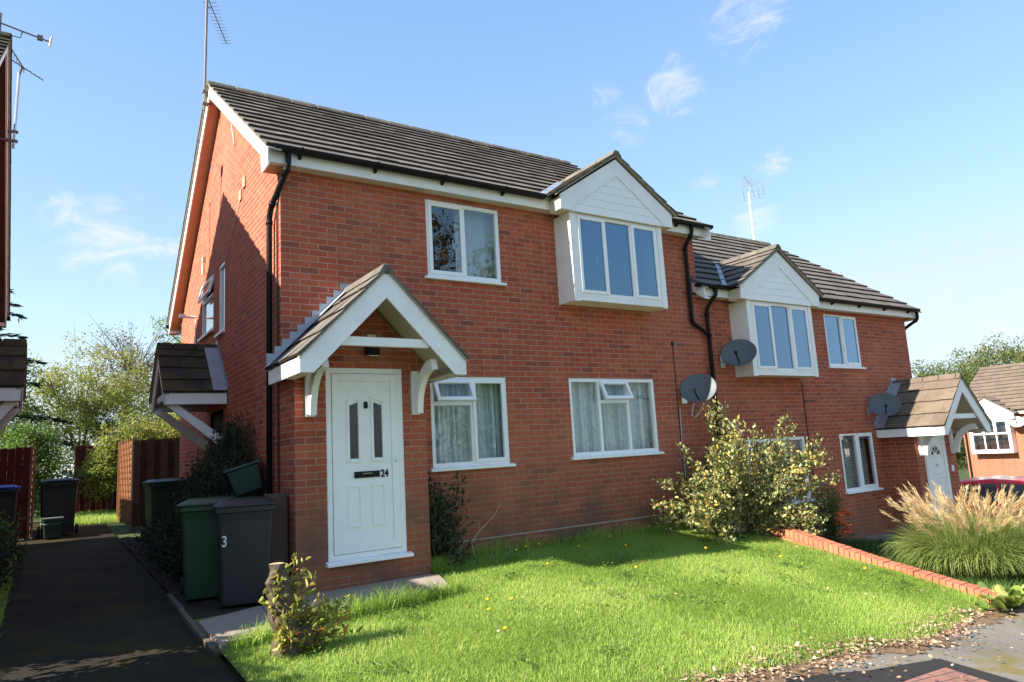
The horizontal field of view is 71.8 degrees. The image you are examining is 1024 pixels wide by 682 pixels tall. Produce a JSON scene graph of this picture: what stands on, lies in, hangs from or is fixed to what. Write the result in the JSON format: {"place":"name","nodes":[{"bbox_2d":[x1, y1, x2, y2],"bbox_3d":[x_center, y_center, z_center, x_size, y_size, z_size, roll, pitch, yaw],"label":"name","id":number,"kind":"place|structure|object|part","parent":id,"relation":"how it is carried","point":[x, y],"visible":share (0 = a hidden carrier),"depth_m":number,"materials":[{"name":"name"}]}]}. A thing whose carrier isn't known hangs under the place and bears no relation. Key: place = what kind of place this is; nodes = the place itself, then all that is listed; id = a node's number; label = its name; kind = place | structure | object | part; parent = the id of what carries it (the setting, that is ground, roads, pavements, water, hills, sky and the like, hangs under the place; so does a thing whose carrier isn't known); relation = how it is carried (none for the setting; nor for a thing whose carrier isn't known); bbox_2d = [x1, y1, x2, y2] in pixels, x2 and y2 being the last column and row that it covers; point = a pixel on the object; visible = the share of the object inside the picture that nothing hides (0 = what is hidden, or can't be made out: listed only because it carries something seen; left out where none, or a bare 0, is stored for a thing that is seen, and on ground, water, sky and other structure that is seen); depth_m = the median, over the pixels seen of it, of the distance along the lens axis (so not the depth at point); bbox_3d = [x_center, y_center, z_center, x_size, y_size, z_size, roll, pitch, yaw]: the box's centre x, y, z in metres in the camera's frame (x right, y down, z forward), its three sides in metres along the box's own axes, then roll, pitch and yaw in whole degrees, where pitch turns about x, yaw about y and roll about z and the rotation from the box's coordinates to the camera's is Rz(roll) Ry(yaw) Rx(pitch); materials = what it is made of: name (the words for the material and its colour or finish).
{"place":"outdoors","nodes":[
{"label":"outdoors","id":0,"kind":"place"},
{"bbox_2d":[0,508,120,635],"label":"path grass","id":1,"kind":"structure","parent":0,"point":[91,517],"depth_m":15.85,"materials":[{"name":"green plant"}]},
{"bbox_2d":[0,522,240,681],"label":"path","id":2,"kind":"structure","parent":0,"point":[89,603],"depth_m":6.72,"materials":[{"name":"grey asphalt"}]},
{"bbox_2d":[0,485,20,546],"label":"wheelie bin","id":3,"kind":"object","parent":2,"relation":"on","point":[8,498],"visible":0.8,"depth_m":12.10,"materials":[{"name":"plastic"}]},
{"bbox_2d":[40,516,64,538],"bbox_3d":[-8.659,3.517,13.335,0.395,0.375,0.372,3,-11,-33],"label":"food caddy","id":4,"kind":"object","parent":2,"relation":"on","point":[52,527],"visible":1,"depth_m":13.22,"materials":[{"name":"green plastic"}]},
{"bbox_2d":[37,478,79,536],"bbox_3d":[-8.926,3.252,13.924,0.690,1.071,0.818,3,-11,-33],"label":"wheelie bin","id":5,"kind":"object","parent":2,"relation":"on","point":[58,497],"visible":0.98,"depth_m":13.72,"materials":[{"name":"plastic"}]},
{"bbox_2d":[198,574,449,655],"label":"pavement","id":6,"kind":"structure","parent":0,"point":[225,625],"depth_m":6.78,"materials":[{"name":"grey concrete"}]},
{"bbox_2d":[19,447,969,681],"bbox_3d":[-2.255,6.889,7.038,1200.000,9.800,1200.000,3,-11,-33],"label":"ground","id":7,"kind":"structure","parent":0,"point":[119,530],"depth_m":14.66,"materials":[{"name":"grey concrete"}]},
{"bbox_2d":[0,509,25,551],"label":"shrub","id":8,"kind":"object","parent":7,"relation":"on","point":[11,532],"visible":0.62,"depth_m":11.33,"materials":[{"name":"green plant"}]},
{"bbox_2d":[0,31,26,430],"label":"brick house","id":9,"kind":"structure","parent":7,"relation":"on","point":[13,366],"depth_m":10.25,"materials":[{"name":"brick"}]},
{"bbox_2d":[0,60,43,148],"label":"tv aerial","id":10,"kind":"object","parent":9,"relation":"attached to","point":[14,131],"visible":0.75,"depth_m":10.84,"materials":[{"name":"metal"}]},
{"bbox_2d":[0,12,52,70],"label":"tv aerial","id":11,"kind":"object","parent":9,"relation":"attached to","point":[39,37],"visible":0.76,"depth_m":10.23,"materials":[{"name":"silver metal"}]},
{"bbox_2d":[0,526,30,597],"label":"shrub","id":12,"kind":"object","parent":7,"relation":"on","point":[5,556],"visible":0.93,"depth_m":8.54,"materials":[{"name":"green plant"}]},
{"bbox_2d":[0,446,32,539],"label":"board fence","id":13,"kind":"object","parent":7,"relation":"on","point":[23,472],"visible":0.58,"depth_m":13.33,"materials":[{"name":"brown wood"}]},
{"bbox_2d":[0,349,56,440],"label":"green tree","id":14,"kind":"object","parent":7,"relation":"on","point":[28,411],"visible":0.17,"depth_m":19.30,"materials":[{"name":"green plant"}]},
{"bbox_2d":[29,445,36,536],"bbox_3d":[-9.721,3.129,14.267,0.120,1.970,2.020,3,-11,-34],"label":"fence post","id":15,"kind":"object","parent":7,"relation":"on","point":[32,491],"visible":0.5,"depth_m":13.54,"materials":[{"name":"brown wood"}]},
{"bbox_2d":[0,287,78,450],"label":"conifer tree","id":16,"kind":"object","parent":7,"relation":"on","point":[38,385],"visible":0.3,"depth_m":19.42,"materials":[{"name":"green plant"}]},
{"bbox_2d":[0,420,83,518],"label":"dark bush","id":17,"kind":"object","parent":7,"relation":"on","point":[26,437],"visible":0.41,"depth_m":17.14,"materials":[{"name":"green plant"}]},
{"bbox_2d":[0,328,157,479],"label":"pinnate tree","id":18,"kind":"object","parent":7,"relation":"on","point":[89,415],"visible":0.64,"depth_m":21.51,"materials":[{"name":"green plant"}]},
{"bbox_2d":[76,413,139,511],"bbox_3d":[-10.133,3.110,17.937,1.549,2.602,1.274,3,-11,-33],"label":"ivy bush","id":19,"kind":"object","parent":7,"relation":"on","point":[102,465],"visible":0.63,"depth_m":17.77,"materials":[{"name":"green plant"}]},
{"bbox_2d":[74,443,174,512],"bbox_3d":[-10.221,3.706,18.838,2.478,2.000,0.090,2,-10,-29],"label":"board fence","id":20,"kind":"object","parent":7,"relation":"on","point":[85,504],"visible":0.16,"depth_m":18.36,"materials":[{"name":"brown wood"}]},
{"bbox_2d":[116,436,135,524],"bbox_3d":[-8.465,3.160,15.506,0.120,2.050,2.350,3,-11,-34],"label":"panel fence","id":21,"kind":"object","parent":7,"relation":"on","point":[124,483],"visible":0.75,"depth_m":15.29,"materials":[{"name":"brown wood"}]},
{"bbox_2d":[77,315,179,424],"bbox_3d":[-13.174,2.118,24.331,3.720,6.463,3.693,5,-12,-44],"label":"thin tree","id":22,"kind":"object","parent":7,"relation":"on","point":[128,343],"visible":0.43,"depth_m":24.16,"materials":[{"name":"green plant"}]},
{"bbox_2d":[110,397,179,439],"bbox_3d":[-10.056,3.154,20.325,2.747,3.232,3.107,3,-11,-33],"label":"golden tree","id":23,"kind":"object","parent":7,"relation":"on","point":[147,429],"visible":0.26,"depth_m":19.56,"materials":[{"name":"green plant"}]},
{"bbox_2d":[130,438,179,531],"bbox_3d":[-7.281,3.022,14.794,1.213,2.030,0.090,2,-10,-29],"label":"board fence","id":24,"kind":"object","parent":7,"relation":"on","point":[158,459],"visible":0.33,"depth_m":14.68,"materials":[{"name":"brown wood"}]},
{"bbox_2d":[149,302,180,389],"bbox_3d":[-11.023,1.791,23.937,2.862,6.756,2.572,-4,-9,3],"label":"light green tree","id":25,"kind":"object","parent":7,"relation":"on","point":[167,334],"visible":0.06,"depth_m":23.94,"materials":[{"name":"green plant"}]},
{"bbox_2d":[119,536,263,619],"bbox_3d":[-4.688,3.145,10.089,1.000,0.271,7.720,3,-11,-33],"label":"verge bed","id":26,"kind":"object","parent":7,"relation":"on","point":[200,608],"visible":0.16,"depth_m":7.55,"materials":[{"name":"grey concrete"}]},
{"bbox_2d":[128,515,182,581],"bbox_3d":[-4.567,2.897,9.788,1.104,0.873,4.405,3,-11,-33],"label":"ground shrub","id":27,"kind":"object","parent":26,"relation":"on","point":[177,570],"visible":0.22,"depth_m":9.40,"materials":[{"name":"green plant"}]},
{"bbox_2d":[140,478,184,538],"bbox_3d":[-6.322,3.036,12.835,0.615,1.052,0.818,4,-11,-37],"label":"wheelie bin","id":28,"kind":"object","parent":26,"relation":"on","point":[158,492],"visible":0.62,"depth_m":12.57,"materials":[{"name":"green plastic"}]},
{"bbox_2d":[141,411,262,576],"bbox_3d":[-4.069,2.095,9.303,1.177,2.317,2.899,3,-11,-33],"label":"feathery shrub","id":29,"kind":"object","parent":26,"relation":"on","point":[209,478],"visible":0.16,"depth_m":8.93,"materials":[{"name":"green plant"}]},
{"bbox_2d":[176,496,238,599],"bbox_3d":[-3.312,2.253,7.774,0.634,1.043,0.818,0,-9,-20],"label":"wheelie bin","id":30,"kind":"object","parent":26,"relation":"on","point":[200,577],"visible":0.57,"depth_m":7.45,"materials":[{"name":"green plastic"}]},
{"bbox_2d":[208,493,260,497],"bbox_3d":[-3.346,2.353,8.415,0.615,1.024,0.818,2,-10,-29],"label":"wheelie bin","id":31,"kind":"object","parent":26,"relation":"on","point":[247,495],"visible":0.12,"depth_m":8.29,"materials":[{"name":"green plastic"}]},
{"bbox_2d":[223,459,262,496],"bbox_3d":[-3.152,1.629,8.376,0.430,0.335,0.370,-17,-3,-23],"label":"recycling box","id":32,"kind":"object","parent":31,"relation":"on","point":[246,478],"visible":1,"depth_m":8.24,"materials":[{"name":"teal plastic"}]},
{"bbox_2d":[212,496,276,606],"bbox_3d":[-2.792,2.188,7.427,0.615,1.052,0.818,0,-9,-20],"label":"wheelie bin","id":33,"kind":"object","parent":26,"relation":"on","point":[244,527],"visible":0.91,"depth_m":7.12,"materials":[{"name":"grey plastic"}]},
{"bbox_2d":[166,593,219,657],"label":"kerb","id":34,"kind":"structure","parent":7,"relation":"on","point":[212,649],"depth_m":6.32,"materials":[{"name":"concrete"}]},
{"bbox_2d":[149,80,713,596],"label":"brick house","id":35,"kind":"structure","parent":7,"relation":"on","point":[315,244],"depth_m":9.72,"materials":[{"name":"brick"}]},
{"bbox_2d":[197,274,213,341],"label":"window","id":36,"kind":"structure","parent":35,"relation":"in","point":[207,303],"depth_m":12.03,"materials":[{"name":"white plastic"}]},
{"bbox_2d":[202,0,230,110],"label":"tv aerial","id":37,"kind":"object","parent":35,"relation":"attached to","point":[205,104],"visible":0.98,"depth_m":11.72,"materials":[{"name":"silver metal"}]},
{"bbox_2d":[213,413,222,444],"bbox_3d":[-4.468,2.249,10.818,0.040,2.250,0.850,3,-11,-33],"label":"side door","id":38,"kind":"structure","parent":35,"relation":"in","point":[215,420],"depth_m":11.05,"materials":[{"name":"black"}]},
{"bbox_2d":[214,261,224,337],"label":"window","id":39,"kind":"structure","parent":35,"relation":"in","point":[222,268],"depth_m":11.12,"materials":[{"name":"white plastic"}]},
{"bbox_2d":[325,368,413,567],"bbox_3d":[-1.617,1.362,7.923,0.990,2.136,0.147,3,-11,-33],"label":"door","id":40,"kind":"structure","parent":35,"relation":"in","point":[366,500],"depth_m":7.91,"materials":[{"name":"white plastic"}]},
{"bbox_2d":[365,334,379,355],"bbox_3d":[-1.605,0.051,8.091,0.140,0.258,0.159,3,-11,-33],"label":"security light","id":41,"kind":"object","parent":35,"relation":"attached to","point":[372,351],"visible":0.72,"depth_m":8.03,"materials":[{"name":"black plastic"}]},
{"bbox_2d":[425,199,506,285],"bbox_3d":[-0.673,-1.335,9.741,1.256,1.109,0.187,3,-11,-33],"label":"window","id":42,"kind":"structure","parent":35,"relation":"in","point":[432,274],"depth_m":9.67,"materials":[{"name":"white plastic"}]},
{"bbox_2d":[433,384,503,463],"bbox_3d":[-0.644,1.087,9.482,1.250,1.300,0.073,3,-11,-33],"label":"curtain","id":43,"kind":"object","parent":35,"relation":"hanging from","point":[452,438],"visible":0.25,"depth_m":9.50,"materials":[{"name":"white fabric"}]},
{"bbox_2d":[430,377,515,471],"bbox_3d":[-0.520,1.068,9.291,1.267,1.211,0.223,3,-11,-33],"label":"window","id":44,"kind":"structure","parent":35,"relation":"in","point":[476,462],"depth_m":9.31,"materials":[{"name":"white plastic"}]},
{"bbox_2d":[453,210,494,278],"bbox_3d":[-0.527,-1.314,10.053,0.630,1.200,0.043,3,-11,-33],"label":"curtain","id":45,"kind":"object","parent":35,"relation":"hanging from","point":[479,246],"visible":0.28,"depth_m":10.08,"materials":[{"name":"white fabric"}]},
{"bbox_2d":[571,382,652,452],"bbox_3d":[1.462,1.164,10.873,1.820,1.260,0.074,3,-11,-33],"label":"curtain","id":46,"kind":"object","parent":35,"relation":"hanging from","point":[585,420],"visible":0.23,"depth_m":10.89,"materials":[{"name":"white fabric"}]},
{"bbox_2d":[568,378,664,459],"bbox_3d":[1.586,1.150,10.678,1.811,1.183,0.223,3,-11,-33],"label":"window","id":47,"kind":"structure","parent":35,"relation":"in","point":[599,383],"depth_m":10.70,"materials":[{"name":"white plastic"}]},
{"bbox_2d":[575,213,661,302],"bbox_3d":[1.626,-1.239,10.781,1.656,1.241,0.088,3,-11,-33],"label":"window","id":48,"kind":"structure","parent":35,"relation":"in","point":[617,259],"depth_m":10.77,"materials":[{"name":"white plastic"}]},
{"bbox_2d":[679,374,716,477],"bbox_3d":[2.895,1.326,11.182,0.599,1.635,0.603,3,-11,-33],"label":"satellite dish","id":49,"kind":"object","parent":35,"relation":"attached to","point":[696,388],"visible":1,"depth_m":11.35,"materials":[{"name":"grey metal"}]},
{"bbox_2d":[690,232,991,544],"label":"brick house","id":50,"kind":"structure","parent":7,"relation":"on","point":[830,360],"depth_m":13.94,"materials":[{"name":"brick"}]},
{"bbox_2d":[719,339,756,367],"bbox_3d":[3.719,0.196,11.975,0.599,0.474,0.643,3,-11,-33],"label":"satellite dish","id":51,"kind":"object","parent":50,"relation":"attached to","point":[738,352],"visible":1,"depth_m":12.04,"materials":[{"name":"grey metal"}]},
{"bbox_2d":[739,175,764,239],"bbox_3d":[6.556,-3.356,19.298,0.556,2.686,1.396,-8,-10,29],"label":"tv aerial","id":52,"kind":"object","parent":50,"relation":"attached to","point":[750,207],"visible":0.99,"depth_m":19.59,"materials":[{"name":"metal"}]},
{"bbox_2d":[749,440,801,497],"bbox_3d":[4.671,2.352,12.850,1.800,1.280,0.074,3,-11,-33],"label":"curtain","id":53,"kind":"object","parent":50,"relation":"hanging from","point":[795,447],"depth_m":13.13,"materials":[{"name":"white fabric"}]},
{"bbox_2d":[746,436,815,504],"bbox_3d":[4.779,2.337,12.676,1.810,1.193,0.135,3,-11,-33],"label":"window","id":54,"kind":"structure","parent":50,"relation":"in","point":[802,443],"depth_m":12.93,"materials":[{"name":"white plastic"}]},
{"bbox_2d":[750,301,814,371],"bbox_3d":[4.861,-0.064,12.756,1.656,1.241,0.088,3,-11,-33],"label":"window","id":55,"kind":"structure","parent":50,"relation":"in","point":[781,332],"depth_m":12.76,"materials":[{"name":"white plastic"}]},
{"bbox_2d":[823,314,865,368],"bbox_3d":[6.741,0.011,14.436,1.260,1.125,0.135,3,-11,-33],"label":"window","id":56,"kind":"structure","parent":50,"relation":"in","point":[841,331],"depth_m":14.44,"materials":[{"name":"white plastic"}]},
{"bbox_2d":[841,436,869,487],"bbox_3d":[6.821,2.383,14.223,1.140,1.140,0.050,3,-11,-33],"label":"venetian blind","id":57,"kind":"object","parent":50,"relation":"attached to","point":[849,474],"visible":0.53,"depth_m":14.24,"materials":[{"name":"white plastic"}]},
{"bbox_2d":[839,432,883,494],"bbox_3d":[6.911,2.407,14.083,1.260,1.170,0.135,3,-11,-33],"label":"window","id":58,"kind":"structure","parent":50,"relation":"in","point":[862,488],"depth_m":14.11,"materials":[{"name":"white plastic"}]},
{"bbox_2d":[866,393,900,416],"bbox_3d":[7.362,1.278,14.191,0.599,0.474,0.643,3,-11,-33],"label":"satellite dish","id":59,"kind":"object","parent":50,"relation":"attached to","point":[884,404],"visible":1,"depth_m":14.26,"materials":[{"name":"grey metal"}]},
{"bbox_2d":[922,435,953,527],"bbox_3d":[8.663,2.813,14.390,0.920,2.086,0.078,3,-11,-33],"label":"door","id":60,"kind":"structure","parent":50,"relation":"in","point":[937,467],"depth_m":14.43,"materials":[{"name":"white plastic"}]},
{"bbox_2d":[703,607,1018,681],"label":"soil edge","id":61,"kind":"object","parent":7,"relation":"on","point":[989,618],"visible":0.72,"depth_m":6.05,"materials":[{"name":"brown soil"}]},
{"bbox_2d":[769,527,998,606],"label":"garden wall","id":62,"kind":"structure","parent":7,"relation":"on","point":[803,537],"depth_m":9.56,"materials":[{"name":"red brick"}]},
{"bbox_2d":[910,359,969,478],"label":"round tree","id":63,"kind":"object","parent":7,"relation":"on","point":[941,371],"visible":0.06,"depth_m":50.15,"materials":[{"name":"green plant"}]},
{"bbox_2d":[877,548,1023,608],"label":"garden","id":64,"kind":"object","parent":7,"relation":"on","point":[1021,605],"visible":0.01,"depth_m":8.35,"materials":[{"name":"brown soil"}]},
{"bbox_2d":[811,479,859,543],"bbox_3d":[5.779,3.113,12.721,0.820,1.301,0.626,3,-11,-33],"label":"berry shrub","id":65,"kind":"object","parent":64,"relation":"on","point":[833,523],"visible":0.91,"depth_m":12.65,"materials":[{"name":"green plant"}]},
{"bbox_2d":[880,481,1023,581],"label":"ornamental grass","id":66,"kind":"object","parent":64,"relation":"on","point":[960,544],"depth_m":9.86,"materials":[{"name":"beige plant"}]},
{"bbox_2d":[960,475,1023,529],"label":"parked car","id":67,"kind":"object","parent":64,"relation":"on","point":[992,485],"visible":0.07,"depth_m":16.48,"materials":[{"name":"red paint"}]},
{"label":"side window","id":68,"kind":"part","parent":67,"relation":"part of","materials":[{"name":"black glass"}]},
{"bbox_2d":[943,332,1023,469],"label":"round tree","id":69,"kind":"object","parent":7,"relation":"on","point":[977,364],"visible":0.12,"depth_m":49.55,"materials":[{"name":"green plant"}]},
{"bbox_2d":[964,362,1023,477],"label":"brick house","id":70,"kind":"structure","parent":7,"relation":"on","point":[998,392],"depth_m":32.27,"materials":[{"name":"orange brick"}]},
{"bbox_2d":[971,419,1011,450],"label":"window","id":71,"kind":"structure","parent":70,"relation":"in","point":[998,439],"depth_m":31.92,"materials":[{"name":"white plastic"}]},
{"bbox_2d":[1009,416,1023,426],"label":"satellite dish","id":72,"kind":"object","parent":70,"relation":"attached to","point":[1017,421],"visible":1,"depth_m":31.23,"materials":[{"name":"white metal"}]},
{"bbox_2d":[0,0,1023,478],"label":"sky","id":73,"kind":"structure","parent":0,"point":[885,138],"materials":[{"name":"blue"}]},
{"bbox_2d":[194,526,993,681],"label":"lawn ground","id":74,"kind":"structure","parent":0,"point":[235,665],"depth_m":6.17,"materials":[{"name":"green plant"}]},
{"bbox_2d":[258,553,362,658],"bbox_3d":[-1.580,2.094,5.569,0.802,0.850,0.411,3,-11,-33],"label":"tree stump","id":75,"kind":"object","parent":74,"relation":"on","point":[295,630],"visible":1,"depth_m":5.46,"materials":[{"name":"green plant"}]},
{"bbox_2d":[428,472,478,567],"bbox_3d":[-0.825,2.179,8.595,0.762,1.211,0.474,4,-12,-41],"label":"dark shrub","id":76,"kind":"object","parent":74,"relation":"on","point":[439,530],"visible":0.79,"depth_m":8.54,"materials":[{"name":"green plant"}]},
{"bbox_2d":[214,516,696,651],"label":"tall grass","id":77,"kind":"structure","parent":74,"relation":"on","point":[438,565],"depth_m":7.10,"materials":[{"name":"green plant"}]},
{"bbox_2d":[471,503,500,556],"bbox_3d":[-0.323,2.421,9.122,0.536,0.624,0.042,6,-13,-45],"label":"dry stem","id":78,"kind":"object","parent":74,"relation":"on","point":[480,530],"visible":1,"depth_m":9.04,"materials":[{"name":"brown plant"}]},
{"bbox_2d":[648,395,843,544],"bbox_3d":[3.754,1.930,10.916,3.764,2.301,1.250,1,-10,-23],"label":"golden shrub","id":79,"kind":"object","parent":74,"relation":"on","point":[718,507],"visible":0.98,"depth_m":10.71,"materials":[{"name":"green plant"}]},
{"bbox_2d":[791,607,1023,681],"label":"road","id":80,"kind":"structure","parent":0,"point":[983,656],"depth_m":6.25,"materials":[{"name":"concrete"}]},
{"bbox_2d":[392,534,1022,681],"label":"fallen leaves","id":81,"kind":"object","parent":80,"relation":"on","point":[845,651],"visible":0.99,"depth_m":6.02,"materials":[{"name":"brown plant"}]},
{"bbox_2d":[785,659,1017,681],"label":"tar joint","id":82,"kind":"object","parent":80,"relation":"on","point":[916,669],"visible":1,"depth_m":5.50,"materials":[{"name":"black asphalt"}]},
{"bbox_2d":[975,581,1023,610],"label":"broad leaf plant","id":83,"kind":"object","parent":80,"relation":"on","point":[1004,598],"visible":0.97,"depth_m":8.10,"materials":[{"name":"green plant"}]},
{"bbox_2d":[840,537,1023,590],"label":"garden grass","id":84,"kind":"structure","parent":0,"point":[874,545],"depth_m":11.39,"materials":[{"name":"green plant"}]},
{"bbox_2d":[904,667,988,681],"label":"block paving","id":85,"kind":"structure","parent":0,"point":[945,674],"depth_m":5.45,"materials":[{"name":"red brick"}]}
]}

